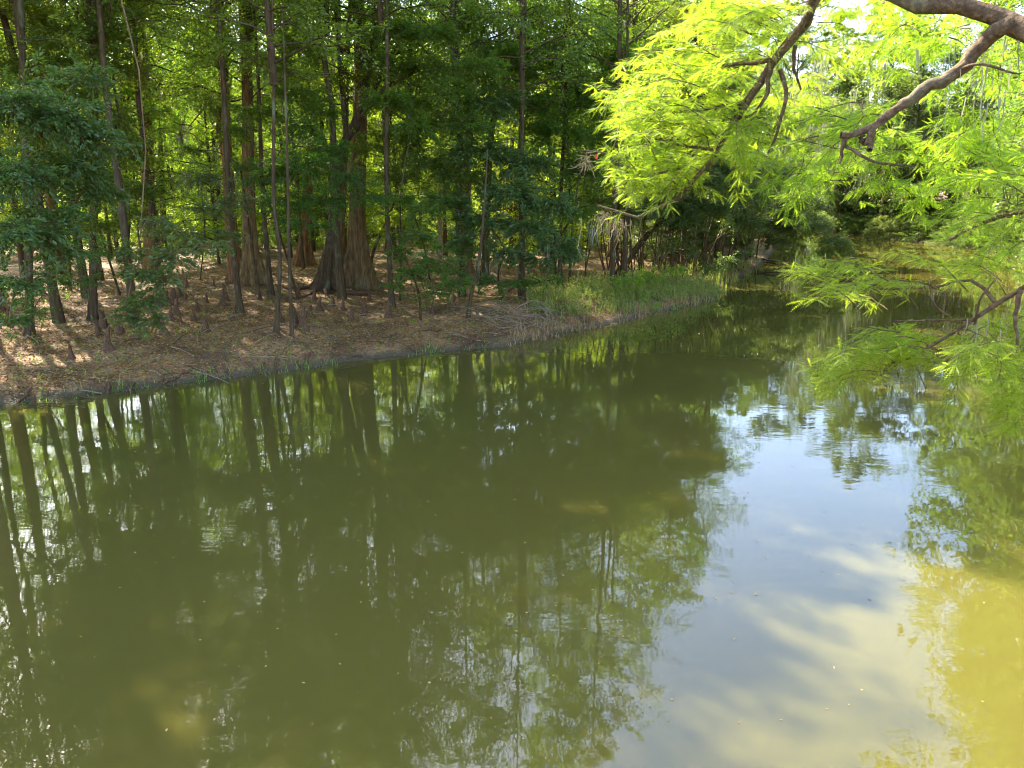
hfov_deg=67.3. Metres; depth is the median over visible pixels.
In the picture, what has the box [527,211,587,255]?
shrub
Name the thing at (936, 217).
bank shrub
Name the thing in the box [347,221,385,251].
shrub
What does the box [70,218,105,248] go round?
shrub
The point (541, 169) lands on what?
understory tree
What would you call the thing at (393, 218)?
understory tree
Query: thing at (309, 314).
cypress knee
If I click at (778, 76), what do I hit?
bank tree
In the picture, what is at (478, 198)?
understory tree
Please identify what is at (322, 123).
slim tree
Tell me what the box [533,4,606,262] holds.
slim tree
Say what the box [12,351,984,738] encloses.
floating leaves
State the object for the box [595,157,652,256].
thicket shrub
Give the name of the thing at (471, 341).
exposed root
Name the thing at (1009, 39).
bank tree
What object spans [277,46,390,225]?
understory tree
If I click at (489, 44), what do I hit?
slim tree
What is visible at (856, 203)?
bank shrub
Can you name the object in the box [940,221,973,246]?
bank shrub
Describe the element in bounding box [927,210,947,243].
bank shrub
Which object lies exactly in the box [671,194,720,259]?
thicket shrub
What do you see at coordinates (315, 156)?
sapling tree
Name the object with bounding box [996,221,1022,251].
bank shrub
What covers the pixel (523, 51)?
slim tree
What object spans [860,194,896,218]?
bank shrub
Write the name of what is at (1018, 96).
bank tree
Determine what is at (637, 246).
leaning tree
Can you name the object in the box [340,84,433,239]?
understory tree
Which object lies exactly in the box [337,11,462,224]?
understory tree
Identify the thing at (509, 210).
understory tree
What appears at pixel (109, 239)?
slim tree
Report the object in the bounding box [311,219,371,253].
shrub
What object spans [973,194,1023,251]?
bank shrub
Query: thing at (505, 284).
leafy bush
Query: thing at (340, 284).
slim tree
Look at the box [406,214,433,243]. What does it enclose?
shrub
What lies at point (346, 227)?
understory tree
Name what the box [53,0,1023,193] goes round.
sky
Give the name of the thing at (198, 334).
seedlings
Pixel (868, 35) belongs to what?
bank tree
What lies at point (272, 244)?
shrub
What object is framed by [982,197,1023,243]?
bank shrub
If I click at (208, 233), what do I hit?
shrub
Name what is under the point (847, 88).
bank tree
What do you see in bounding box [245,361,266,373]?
exposed root
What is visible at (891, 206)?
bank shrub
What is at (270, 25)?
sapling
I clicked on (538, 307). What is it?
brush pile
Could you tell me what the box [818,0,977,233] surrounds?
bank tree
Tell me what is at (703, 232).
thicket shrub
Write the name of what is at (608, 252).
wood tree
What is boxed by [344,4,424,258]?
slim tree
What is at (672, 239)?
thicket shrub
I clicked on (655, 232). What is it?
thicket shrub
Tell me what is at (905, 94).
bank tree
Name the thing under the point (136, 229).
shrub
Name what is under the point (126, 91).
young tree
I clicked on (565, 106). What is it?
slim tree
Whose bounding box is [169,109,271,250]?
understory tree
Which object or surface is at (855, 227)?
bank shrub
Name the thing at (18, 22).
slender tree
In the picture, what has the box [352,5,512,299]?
understory tree
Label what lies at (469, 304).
sapling
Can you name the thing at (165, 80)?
slim tree
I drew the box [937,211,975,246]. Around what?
bank shrub
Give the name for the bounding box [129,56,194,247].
slim tree
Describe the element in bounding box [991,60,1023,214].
bank tree
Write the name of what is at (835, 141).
bank tree
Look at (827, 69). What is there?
bank tree
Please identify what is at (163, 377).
exposed root
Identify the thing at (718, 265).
leafy bush
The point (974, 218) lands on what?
bank shrub
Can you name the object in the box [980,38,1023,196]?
bank tree
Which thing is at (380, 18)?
slim tree
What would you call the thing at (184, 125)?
slender tree
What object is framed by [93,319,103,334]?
cypress knee
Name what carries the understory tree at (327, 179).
on the ground at (234, 371)
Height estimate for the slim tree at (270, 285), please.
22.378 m
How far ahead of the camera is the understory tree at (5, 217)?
45.88 m
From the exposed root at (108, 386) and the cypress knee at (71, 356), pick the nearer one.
the exposed root at (108, 386)
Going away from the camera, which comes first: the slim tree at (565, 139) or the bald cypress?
the bald cypress
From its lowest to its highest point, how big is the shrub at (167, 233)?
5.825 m
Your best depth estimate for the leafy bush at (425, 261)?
24.25 m
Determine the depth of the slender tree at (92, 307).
24.93 m
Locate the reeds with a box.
[590,246,758,306]
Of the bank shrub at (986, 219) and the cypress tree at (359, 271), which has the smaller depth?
the cypress tree at (359, 271)
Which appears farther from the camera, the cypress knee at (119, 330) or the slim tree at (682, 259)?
the slim tree at (682, 259)
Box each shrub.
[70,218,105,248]
[82,212,137,250]
[83,217,136,252]
[120,204,169,245]
[133,200,191,252]
[178,207,212,247]
[198,204,274,259]
[238,221,276,247]
[258,211,294,237]
[284,218,322,248]
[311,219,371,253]
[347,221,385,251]
[366,209,397,242]
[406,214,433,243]
[414,205,454,248]
[419,220,455,253]
[427,211,478,242]
[471,211,509,251]
[526,221,549,250]
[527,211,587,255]
[584,144,805,277]
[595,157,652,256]
[609,181,676,271]
[618,145,699,255]
[629,212,697,261]
[632,153,710,259]
[637,217,692,265]
[638,208,710,267]
[654,138,748,265]
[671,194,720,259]
[689,124,746,256]
[689,154,779,257]
[700,217,746,250]
[725,150,839,264]
[755,207,799,243]
[825,191,853,229]
[826,192,867,230]
[830,204,855,231]
[834,187,885,231]
[839,209,860,234]
[845,212,857,235]
[847,207,871,235]
[852,194,900,231]
[855,218,870,236]
[859,211,876,237]
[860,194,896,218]
[862,204,893,238]
[865,201,897,219]
[871,195,932,231]
[872,203,897,237]
[875,214,898,239]
[879,202,915,238]
[887,206,916,239]
[895,207,931,236]
[896,197,951,233]
[898,227,909,240]
[900,203,936,241]
[905,205,928,241]
[916,227,934,242]
[918,193,954,227]
[921,209,958,236]
[925,226,940,244]
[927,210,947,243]
[933,232,953,245]
[934,190,968,228]
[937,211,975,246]
[940,195,1016,243]
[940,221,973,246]
[951,224,985,246]
[957,200,1012,244]
[972,226,998,248]
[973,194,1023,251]
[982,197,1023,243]
[985,209,1023,252]
[992,187,1023,223]
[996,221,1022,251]
[1014,223,1023,263]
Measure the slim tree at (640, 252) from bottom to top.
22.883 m
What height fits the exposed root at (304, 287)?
0.366 m
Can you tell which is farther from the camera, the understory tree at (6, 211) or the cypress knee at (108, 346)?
the understory tree at (6, 211)
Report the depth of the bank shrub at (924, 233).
75.24 m
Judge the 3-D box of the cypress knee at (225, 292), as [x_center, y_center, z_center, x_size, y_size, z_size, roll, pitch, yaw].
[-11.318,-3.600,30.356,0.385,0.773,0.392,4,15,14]
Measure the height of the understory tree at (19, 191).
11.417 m
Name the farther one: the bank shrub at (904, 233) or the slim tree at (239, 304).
the bank shrub at (904, 233)
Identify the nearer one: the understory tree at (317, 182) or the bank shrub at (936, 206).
the understory tree at (317, 182)
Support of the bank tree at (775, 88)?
on the ground at (234, 371)
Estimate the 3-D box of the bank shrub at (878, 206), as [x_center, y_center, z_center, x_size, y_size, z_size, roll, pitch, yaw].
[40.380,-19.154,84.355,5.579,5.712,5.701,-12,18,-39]
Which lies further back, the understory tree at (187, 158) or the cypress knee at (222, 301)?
the understory tree at (187, 158)
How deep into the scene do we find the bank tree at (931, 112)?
91.82 m
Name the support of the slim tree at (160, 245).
on the ground at (234, 371)
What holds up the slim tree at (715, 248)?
on the ground at (234, 371)
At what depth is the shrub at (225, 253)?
48.80 m
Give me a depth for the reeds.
38.40 m
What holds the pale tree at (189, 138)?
on the ground at (234, 371)
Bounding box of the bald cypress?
[568,0,1023,445]
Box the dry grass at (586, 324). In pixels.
[508,288,719,345]
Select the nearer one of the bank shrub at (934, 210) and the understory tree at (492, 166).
the understory tree at (492, 166)
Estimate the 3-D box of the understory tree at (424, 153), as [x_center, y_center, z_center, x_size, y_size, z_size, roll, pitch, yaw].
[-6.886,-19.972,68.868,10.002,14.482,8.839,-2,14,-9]
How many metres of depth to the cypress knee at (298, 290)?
32.34 m
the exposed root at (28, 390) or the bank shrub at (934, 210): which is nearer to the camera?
the exposed root at (28, 390)
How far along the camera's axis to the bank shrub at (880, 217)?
81.37 m
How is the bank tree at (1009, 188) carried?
on the ground at (234, 371)
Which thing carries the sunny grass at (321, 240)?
on the ground at (234, 371)
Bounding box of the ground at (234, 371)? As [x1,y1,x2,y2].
[0,194,1022,405]
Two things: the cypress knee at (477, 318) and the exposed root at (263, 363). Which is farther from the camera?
the cypress knee at (477, 318)
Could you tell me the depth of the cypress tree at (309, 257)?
44.70 m
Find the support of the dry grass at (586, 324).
on the ground at (234, 371)
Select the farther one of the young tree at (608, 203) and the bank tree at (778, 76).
the bank tree at (778, 76)
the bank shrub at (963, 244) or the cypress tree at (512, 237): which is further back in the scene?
the bank shrub at (963, 244)
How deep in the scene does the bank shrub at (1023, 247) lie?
52.86 m
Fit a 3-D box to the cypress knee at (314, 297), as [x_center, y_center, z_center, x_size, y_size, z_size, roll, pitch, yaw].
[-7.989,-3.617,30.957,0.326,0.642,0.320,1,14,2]
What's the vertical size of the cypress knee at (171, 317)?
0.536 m
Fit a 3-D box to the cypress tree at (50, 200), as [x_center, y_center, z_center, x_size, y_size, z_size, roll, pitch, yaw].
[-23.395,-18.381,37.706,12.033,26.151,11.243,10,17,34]
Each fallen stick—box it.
[49,394,92,398]
[49,402,84,407]
[53,389,101,393]
[251,356,287,359]
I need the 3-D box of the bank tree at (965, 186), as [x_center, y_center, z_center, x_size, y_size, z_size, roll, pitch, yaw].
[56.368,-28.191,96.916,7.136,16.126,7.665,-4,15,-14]
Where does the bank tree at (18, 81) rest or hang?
on the ground at (234, 371)
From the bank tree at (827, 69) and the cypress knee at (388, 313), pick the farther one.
the bank tree at (827, 69)
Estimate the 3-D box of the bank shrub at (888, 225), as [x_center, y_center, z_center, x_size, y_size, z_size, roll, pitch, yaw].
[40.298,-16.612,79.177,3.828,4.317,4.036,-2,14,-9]
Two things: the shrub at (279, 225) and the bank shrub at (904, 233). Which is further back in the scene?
the bank shrub at (904, 233)
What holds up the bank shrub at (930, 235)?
on the ground at (234, 371)
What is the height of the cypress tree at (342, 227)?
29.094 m
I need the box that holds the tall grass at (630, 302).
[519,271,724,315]
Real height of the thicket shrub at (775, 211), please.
7.326 m
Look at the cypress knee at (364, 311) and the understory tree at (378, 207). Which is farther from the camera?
the understory tree at (378, 207)
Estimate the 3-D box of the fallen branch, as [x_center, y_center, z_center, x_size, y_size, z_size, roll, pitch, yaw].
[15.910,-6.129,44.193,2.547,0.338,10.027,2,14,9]
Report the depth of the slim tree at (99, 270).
35.42 m
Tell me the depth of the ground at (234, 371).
26.07 m
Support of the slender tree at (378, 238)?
on the ground at (234, 371)
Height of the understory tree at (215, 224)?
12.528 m
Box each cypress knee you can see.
[0,295,6,310]
[6,307,14,325]
[67,344,75,359]
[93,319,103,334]
[94,309,108,328]
[102,326,115,351]
[113,315,125,334]
[159,311,169,335]
[168,287,178,304]
[168,307,175,320]
[172,298,181,314]
[176,286,182,295]
[184,278,189,287]
[191,309,196,320]
[194,299,199,310]
[199,316,210,332]
[217,289,227,306]
[222,284,229,300]
[280,308,284,320]
[287,305,298,328]
[296,307,309,331]
[297,283,300,295]
[305,304,316,318]
[311,287,317,300]
[315,297,324,311]
[341,297,346,310]
[348,310,355,320]
[360,297,367,315]
[367,291,372,300]
[384,299,393,318]
[430,301,435,314]
[448,295,459,311]
[474,308,481,320]
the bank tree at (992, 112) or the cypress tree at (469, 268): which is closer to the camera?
the cypress tree at (469, 268)
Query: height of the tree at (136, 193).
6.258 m
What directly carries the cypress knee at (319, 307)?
on the ground at (234, 371)
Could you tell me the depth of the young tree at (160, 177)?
42.37 m
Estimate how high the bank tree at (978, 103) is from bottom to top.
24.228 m
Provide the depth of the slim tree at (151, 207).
28.40 m
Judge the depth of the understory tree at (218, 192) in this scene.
49.79 m
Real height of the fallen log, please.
0.252 m
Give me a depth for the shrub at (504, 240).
52.97 m
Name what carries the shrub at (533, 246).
on the ground at (234, 371)
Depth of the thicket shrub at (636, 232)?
41.96 m
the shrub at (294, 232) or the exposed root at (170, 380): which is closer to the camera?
the exposed root at (170, 380)
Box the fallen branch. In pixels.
[757,267,792,289]
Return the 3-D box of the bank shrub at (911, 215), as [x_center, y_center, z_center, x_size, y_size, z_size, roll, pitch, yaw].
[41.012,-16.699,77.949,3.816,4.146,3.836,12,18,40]
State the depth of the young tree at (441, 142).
43.21 m
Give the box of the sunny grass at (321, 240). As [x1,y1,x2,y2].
[106,233,380,246]
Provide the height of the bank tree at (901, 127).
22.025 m
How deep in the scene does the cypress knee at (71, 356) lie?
21.45 m
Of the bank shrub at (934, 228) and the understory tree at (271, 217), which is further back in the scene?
the bank shrub at (934, 228)
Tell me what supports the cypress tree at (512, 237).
on the ground at (234, 371)
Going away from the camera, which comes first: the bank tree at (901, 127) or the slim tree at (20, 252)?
the slim tree at (20, 252)
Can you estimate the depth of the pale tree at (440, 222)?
46.94 m
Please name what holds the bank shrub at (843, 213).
on the ground at (234, 371)
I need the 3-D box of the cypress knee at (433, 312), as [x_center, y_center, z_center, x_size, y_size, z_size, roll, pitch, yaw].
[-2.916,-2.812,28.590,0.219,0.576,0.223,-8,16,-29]
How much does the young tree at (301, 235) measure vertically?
13.994 m
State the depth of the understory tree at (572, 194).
58.43 m
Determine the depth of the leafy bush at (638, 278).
33.38 m
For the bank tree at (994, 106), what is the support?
on the ground at (234, 371)
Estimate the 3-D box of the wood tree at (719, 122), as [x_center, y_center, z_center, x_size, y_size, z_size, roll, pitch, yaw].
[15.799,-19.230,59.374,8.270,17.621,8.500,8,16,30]
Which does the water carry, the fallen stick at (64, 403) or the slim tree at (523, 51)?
the fallen stick at (64, 403)
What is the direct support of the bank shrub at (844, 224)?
on the ground at (234, 371)
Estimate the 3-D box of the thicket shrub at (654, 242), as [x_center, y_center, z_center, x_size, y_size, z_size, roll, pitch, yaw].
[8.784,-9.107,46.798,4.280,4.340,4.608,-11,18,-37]
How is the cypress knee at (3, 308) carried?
on the ground at (234, 371)
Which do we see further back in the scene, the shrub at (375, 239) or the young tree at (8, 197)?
the shrub at (375, 239)
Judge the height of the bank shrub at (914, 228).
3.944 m
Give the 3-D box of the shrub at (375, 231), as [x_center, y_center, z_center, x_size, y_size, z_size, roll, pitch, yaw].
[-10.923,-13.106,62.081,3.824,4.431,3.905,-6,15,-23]
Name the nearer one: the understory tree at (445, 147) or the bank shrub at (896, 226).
the understory tree at (445, 147)
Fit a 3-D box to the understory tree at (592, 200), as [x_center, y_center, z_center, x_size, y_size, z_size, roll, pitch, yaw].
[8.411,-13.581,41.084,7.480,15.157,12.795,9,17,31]
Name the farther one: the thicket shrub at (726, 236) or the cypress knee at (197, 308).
the thicket shrub at (726, 236)
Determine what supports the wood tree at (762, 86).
on the ground at (234, 371)
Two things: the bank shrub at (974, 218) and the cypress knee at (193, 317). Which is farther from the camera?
the bank shrub at (974, 218)
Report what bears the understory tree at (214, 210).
on the ground at (234, 371)
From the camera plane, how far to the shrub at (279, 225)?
65.26 m
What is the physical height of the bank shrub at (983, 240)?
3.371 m
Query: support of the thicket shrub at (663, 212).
on the ground at (234, 371)
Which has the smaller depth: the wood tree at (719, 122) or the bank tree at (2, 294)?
the bank tree at (2, 294)
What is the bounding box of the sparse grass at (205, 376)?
[15,338,498,405]
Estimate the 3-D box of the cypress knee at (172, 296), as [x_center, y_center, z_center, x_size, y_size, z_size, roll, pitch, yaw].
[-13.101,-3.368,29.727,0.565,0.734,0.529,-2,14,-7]
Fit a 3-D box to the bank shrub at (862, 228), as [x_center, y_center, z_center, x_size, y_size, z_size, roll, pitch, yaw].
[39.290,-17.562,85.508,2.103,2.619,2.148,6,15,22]
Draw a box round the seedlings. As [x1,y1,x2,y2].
[4,287,517,392]
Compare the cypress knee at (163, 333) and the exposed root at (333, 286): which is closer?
the cypress knee at (163, 333)
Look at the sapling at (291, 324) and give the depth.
23.09 m
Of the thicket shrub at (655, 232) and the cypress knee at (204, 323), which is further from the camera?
the thicket shrub at (655, 232)
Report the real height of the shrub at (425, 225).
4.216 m
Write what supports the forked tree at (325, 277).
on the ground at (234, 371)
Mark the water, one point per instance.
(188, 620)
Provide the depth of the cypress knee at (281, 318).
26.08 m
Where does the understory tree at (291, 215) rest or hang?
on the ground at (234, 371)
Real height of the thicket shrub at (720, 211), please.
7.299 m
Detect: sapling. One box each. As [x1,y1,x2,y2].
[8,236,113,335]
[159,0,392,333]
[282,8,293,336]
[466,150,487,319]
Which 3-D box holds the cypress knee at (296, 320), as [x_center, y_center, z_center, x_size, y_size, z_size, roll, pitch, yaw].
[-7.057,-2.203,25.019,0.481,0.986,0.473,9,17,33]
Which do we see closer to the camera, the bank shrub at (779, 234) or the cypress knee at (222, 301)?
the cypress knee at (222, 301)
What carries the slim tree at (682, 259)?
on the ground at (234, 371)
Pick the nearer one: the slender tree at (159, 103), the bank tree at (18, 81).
the bank tree at (18, 81)
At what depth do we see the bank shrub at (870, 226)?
83.55 m
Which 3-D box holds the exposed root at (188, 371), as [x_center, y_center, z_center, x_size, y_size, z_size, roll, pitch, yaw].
[-8.877,-0.234,20.731,0.136,0.238,0.573,7,16,26]
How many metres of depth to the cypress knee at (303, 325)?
24.77 m
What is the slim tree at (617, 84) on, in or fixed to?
on the ground at (234, 371)
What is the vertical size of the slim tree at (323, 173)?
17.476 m
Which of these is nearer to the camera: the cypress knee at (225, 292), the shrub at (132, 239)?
the cypress knee at (225, 292)
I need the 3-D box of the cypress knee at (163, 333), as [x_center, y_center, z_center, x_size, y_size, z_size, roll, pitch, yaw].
[-10.740,-1.863,23.773,0.324,0.870,0.318,0,14,-2]
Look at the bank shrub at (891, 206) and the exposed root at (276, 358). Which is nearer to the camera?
the exposed root at (276, 358)
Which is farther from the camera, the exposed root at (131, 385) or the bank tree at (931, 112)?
the bank tree at (931, 112)
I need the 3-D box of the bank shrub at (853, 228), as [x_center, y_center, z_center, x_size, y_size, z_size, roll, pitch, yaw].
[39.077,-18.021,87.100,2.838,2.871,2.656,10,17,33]
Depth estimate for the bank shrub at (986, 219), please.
65.72 m
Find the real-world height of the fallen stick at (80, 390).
0.158 m
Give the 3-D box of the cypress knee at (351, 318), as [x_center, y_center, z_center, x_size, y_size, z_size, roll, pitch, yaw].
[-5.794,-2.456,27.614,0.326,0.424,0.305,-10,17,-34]
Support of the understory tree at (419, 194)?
on the ground at (234, 371)
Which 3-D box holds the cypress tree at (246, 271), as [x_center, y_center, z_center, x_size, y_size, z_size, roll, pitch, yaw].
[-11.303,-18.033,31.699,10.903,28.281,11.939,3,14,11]
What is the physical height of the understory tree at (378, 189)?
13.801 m
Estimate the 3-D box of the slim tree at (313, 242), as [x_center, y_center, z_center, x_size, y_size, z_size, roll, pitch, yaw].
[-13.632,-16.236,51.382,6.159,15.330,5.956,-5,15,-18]
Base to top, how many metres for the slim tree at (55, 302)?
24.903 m
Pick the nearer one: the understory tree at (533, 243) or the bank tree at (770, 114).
the understory tree at (533, 243)
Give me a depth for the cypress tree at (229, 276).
32.00 m
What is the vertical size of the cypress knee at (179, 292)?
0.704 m
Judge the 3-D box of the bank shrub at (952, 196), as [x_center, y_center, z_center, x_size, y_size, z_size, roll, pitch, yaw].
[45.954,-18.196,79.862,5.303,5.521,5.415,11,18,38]
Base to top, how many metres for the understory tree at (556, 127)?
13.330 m
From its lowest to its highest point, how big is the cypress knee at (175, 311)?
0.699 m
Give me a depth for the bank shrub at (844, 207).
89.66 m
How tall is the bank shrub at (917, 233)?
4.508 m
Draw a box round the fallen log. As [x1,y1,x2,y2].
[761,258,788,263]
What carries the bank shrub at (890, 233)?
on the ground at (234, 371)
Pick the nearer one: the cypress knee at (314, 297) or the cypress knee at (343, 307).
the cypress knee at (343, 307)
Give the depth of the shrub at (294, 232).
56.27 m
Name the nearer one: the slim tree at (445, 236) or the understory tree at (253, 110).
the understory tree at (253, 110)
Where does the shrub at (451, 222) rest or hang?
on the ground at (234, 371)
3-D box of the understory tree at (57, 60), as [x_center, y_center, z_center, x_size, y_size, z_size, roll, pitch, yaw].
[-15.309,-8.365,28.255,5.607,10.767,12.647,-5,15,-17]
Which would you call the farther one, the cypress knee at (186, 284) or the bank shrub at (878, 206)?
the bank shrub at (878, 206)
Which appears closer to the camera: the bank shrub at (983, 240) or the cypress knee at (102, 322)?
the cypress knee at (102, 322)
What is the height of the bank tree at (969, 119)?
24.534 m
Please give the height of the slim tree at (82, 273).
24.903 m
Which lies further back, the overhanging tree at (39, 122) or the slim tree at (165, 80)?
the slim tree at (165, 80)
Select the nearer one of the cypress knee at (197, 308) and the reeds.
the cypress knee at (197, 308)
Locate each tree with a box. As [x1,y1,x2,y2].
[0,0,108,322]
[0,0,132,334]
[0,0,161,282]
[0,1,114,295]
[0,15,32,280]
[0,15,164,273]
[0,32,102,253]
[0,47,143,341]
[0,73,31,138]
[0,84,15,229]
[0,106,87,233]
[0,144,31,208]
[7,0,104,280]
[13,0,217,320]
[13,2,178,237]
[17,0,241,278]
[24,0,88,297]
[45,127,172,294]
[52,2,124,257]
[65,0,241,305]
[67,1,214,253]
[68,84,140,261]
[79,0,347,312]
[88,116,187,266]
[96,0,236,327]
[100,77,221,234]
[103,0,235,339]
[105,103,194,221]
[112,3,192,257]
[120,0,352,286]
[121,3,240,246]
[124,1,298,269]
[129,9,278,254]
[129,10,191,179]
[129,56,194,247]
[130,38,271,263]
[135,0,332,281]
[135,108,210,227]
[137,108,212,225]
[150,153,262,279]
[154,3,268,188]
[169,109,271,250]
[174,27,346,297]
[187,59,322,249]
[191,0,334,295]
[199,27,335,257]
[203,7,353,268]
[221,0,497,291]
[228,0,476,290]
[230,0,365,266]
[239,99,322,239]
[239,105,396,299]
[245,0,377,299]
[257,132,349,244]
[263,0,353,195]
[264,120,348,240]
[271,37,324,251]
[271,49,400,251]
[274,0,497,308]
[275,0,421,264]
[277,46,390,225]
[280,83,377,232]
[316,30,353,221]
[319,21,454,265]
[324,0,481,264]
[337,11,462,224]
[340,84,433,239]
[342,42,495,279]
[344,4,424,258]
[346,0,584,296]
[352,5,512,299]
[366,110,431,223]
[369,192,416,249]
[379,140,453,232]
[390,0,575,280]
[391,0,529,273]
[392,94,462,228]
[395,1,461,259]
[406,53,485,208]
[409,85,503,197]
[410,0,644,297]
[418,4,465,255]
[423,78,598,294]
[427,0,677,278]
[444,0,644,268]
[471,111,572,245]
[472,107,540,246]
[472,132,509,235]
[476,91,593,243]
[488,1,554,262]
[490,0,634,287]
[516,72,650,282]
[527,0,710,295]
[528,119,641,249]
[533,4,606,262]
[539,117,603,243]
[541,4,671,256]
[545,0,718,280]
[569,0,727,268]
[577,0,763,259]
[581,152,635,249]
[614,0,787,274]
[615,174,723,273]
[672,36,760,236]
[684,0,795,258]
[697,0,791,239]
[737,0,841,172]
[738,94,784,190]
[739,26,812,156]
[750,18,827,191]
[780,10,892,213]
[800,48,888,233]
[800,74,882,196]
[813,0,922,217]
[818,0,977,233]
[848,39,950,210]
[849,14,998,230]
[895,69,950,195]
[909,0,1023,198]
[916,87,988,197]
[924,0,1022,200]
[933,149,980,218]
[937,0,1023,199]
[970,86,1023,185]
[971,1,1023,162]
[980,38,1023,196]
[986,126,1023,204]
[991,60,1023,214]
[996,98,1023,117]
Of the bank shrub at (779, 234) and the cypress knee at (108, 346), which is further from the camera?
the bank shrub at (779, 234)
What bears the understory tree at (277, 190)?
on the ground at (234, 371)
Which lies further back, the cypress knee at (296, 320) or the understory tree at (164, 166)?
the understory tree at (164, 166)
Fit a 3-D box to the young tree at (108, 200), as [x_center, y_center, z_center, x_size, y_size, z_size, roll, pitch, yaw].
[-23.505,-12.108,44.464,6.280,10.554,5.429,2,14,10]
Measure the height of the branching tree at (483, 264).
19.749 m
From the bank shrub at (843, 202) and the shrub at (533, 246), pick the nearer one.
the shrub at (533, 246)
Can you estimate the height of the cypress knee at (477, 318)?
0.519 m
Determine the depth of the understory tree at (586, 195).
52.46 m
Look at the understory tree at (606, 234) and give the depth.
54.30 m
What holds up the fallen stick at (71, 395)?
on the ground at (234, 371)
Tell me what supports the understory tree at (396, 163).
on the ground at (234, 371)
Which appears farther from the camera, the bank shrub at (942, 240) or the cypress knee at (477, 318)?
the bank shrub at (942, 240)
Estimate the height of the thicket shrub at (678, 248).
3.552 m
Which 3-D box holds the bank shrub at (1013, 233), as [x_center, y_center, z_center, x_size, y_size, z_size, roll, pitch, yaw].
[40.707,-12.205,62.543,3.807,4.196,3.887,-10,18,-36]
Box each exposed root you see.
[15,388,31,403]
[106,381,110,393]
[125,381,134,391]
[157,376,177,386]
[160,373,164,385]
[176,369,191,380]
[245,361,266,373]
[255,361,264,374]
[274,284,316,298]
[275,356,278,371]
[323,284,384,307]
[461,339,474,350]
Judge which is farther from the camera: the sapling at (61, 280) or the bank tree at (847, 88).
the bank tree at (847, 88)
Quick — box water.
[0,230,1023,767]
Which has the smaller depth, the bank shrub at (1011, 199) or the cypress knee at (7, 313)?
the cypress knee at (7, 313)
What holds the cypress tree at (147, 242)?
on the ground at (234, 371)
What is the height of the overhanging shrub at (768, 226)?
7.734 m
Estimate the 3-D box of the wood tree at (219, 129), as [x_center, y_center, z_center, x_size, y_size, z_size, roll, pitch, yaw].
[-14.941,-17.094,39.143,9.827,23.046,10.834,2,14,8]
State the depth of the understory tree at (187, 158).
68.87 m
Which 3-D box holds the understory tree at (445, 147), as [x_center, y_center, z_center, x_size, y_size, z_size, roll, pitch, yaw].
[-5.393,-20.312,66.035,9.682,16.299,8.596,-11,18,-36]
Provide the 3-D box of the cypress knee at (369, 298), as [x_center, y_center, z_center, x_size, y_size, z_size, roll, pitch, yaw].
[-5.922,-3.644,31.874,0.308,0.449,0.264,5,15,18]
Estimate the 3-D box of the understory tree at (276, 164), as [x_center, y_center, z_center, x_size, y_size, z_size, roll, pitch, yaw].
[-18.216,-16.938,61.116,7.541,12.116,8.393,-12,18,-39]
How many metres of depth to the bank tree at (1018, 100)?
27.20 m
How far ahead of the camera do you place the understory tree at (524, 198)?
28.40 m
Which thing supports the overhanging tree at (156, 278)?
on the ground at (234, 371)
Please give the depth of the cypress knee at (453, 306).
28.77 m
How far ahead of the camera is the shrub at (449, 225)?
52.81 m
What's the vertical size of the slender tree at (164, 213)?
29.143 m
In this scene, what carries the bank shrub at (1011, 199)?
on the ground at (234, 371)
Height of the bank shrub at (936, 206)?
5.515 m
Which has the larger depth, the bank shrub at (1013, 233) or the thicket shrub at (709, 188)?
the bank shrub at (1013, 233)
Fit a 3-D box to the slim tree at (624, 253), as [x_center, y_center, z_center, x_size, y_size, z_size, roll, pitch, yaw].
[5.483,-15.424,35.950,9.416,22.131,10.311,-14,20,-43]
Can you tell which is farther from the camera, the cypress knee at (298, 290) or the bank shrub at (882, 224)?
the bank shrub at (882, 224)
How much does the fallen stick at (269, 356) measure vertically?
0.132 m
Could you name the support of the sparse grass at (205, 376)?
on the ground at (234, 371)
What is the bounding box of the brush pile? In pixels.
[457,284,581,338]
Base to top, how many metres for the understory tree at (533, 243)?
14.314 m
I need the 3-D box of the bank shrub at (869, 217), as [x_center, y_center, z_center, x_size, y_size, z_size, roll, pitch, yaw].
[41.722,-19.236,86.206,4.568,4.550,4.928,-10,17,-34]
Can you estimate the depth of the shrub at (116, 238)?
51.38 m
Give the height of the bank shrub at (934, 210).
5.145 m
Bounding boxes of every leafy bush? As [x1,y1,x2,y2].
[378,198,480,319]
[432,235,566,303]
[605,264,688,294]
[697,244,759,276]
[780,204,857,261]
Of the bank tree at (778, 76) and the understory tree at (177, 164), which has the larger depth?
the bank tree at (778, 76)
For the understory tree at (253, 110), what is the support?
on the ground at (234, 371)
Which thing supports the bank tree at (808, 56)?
on the ground at (234, 371)
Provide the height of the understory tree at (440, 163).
10.068 m
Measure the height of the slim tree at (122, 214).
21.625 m
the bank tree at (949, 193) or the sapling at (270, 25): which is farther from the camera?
the bank tree at (949, 193)

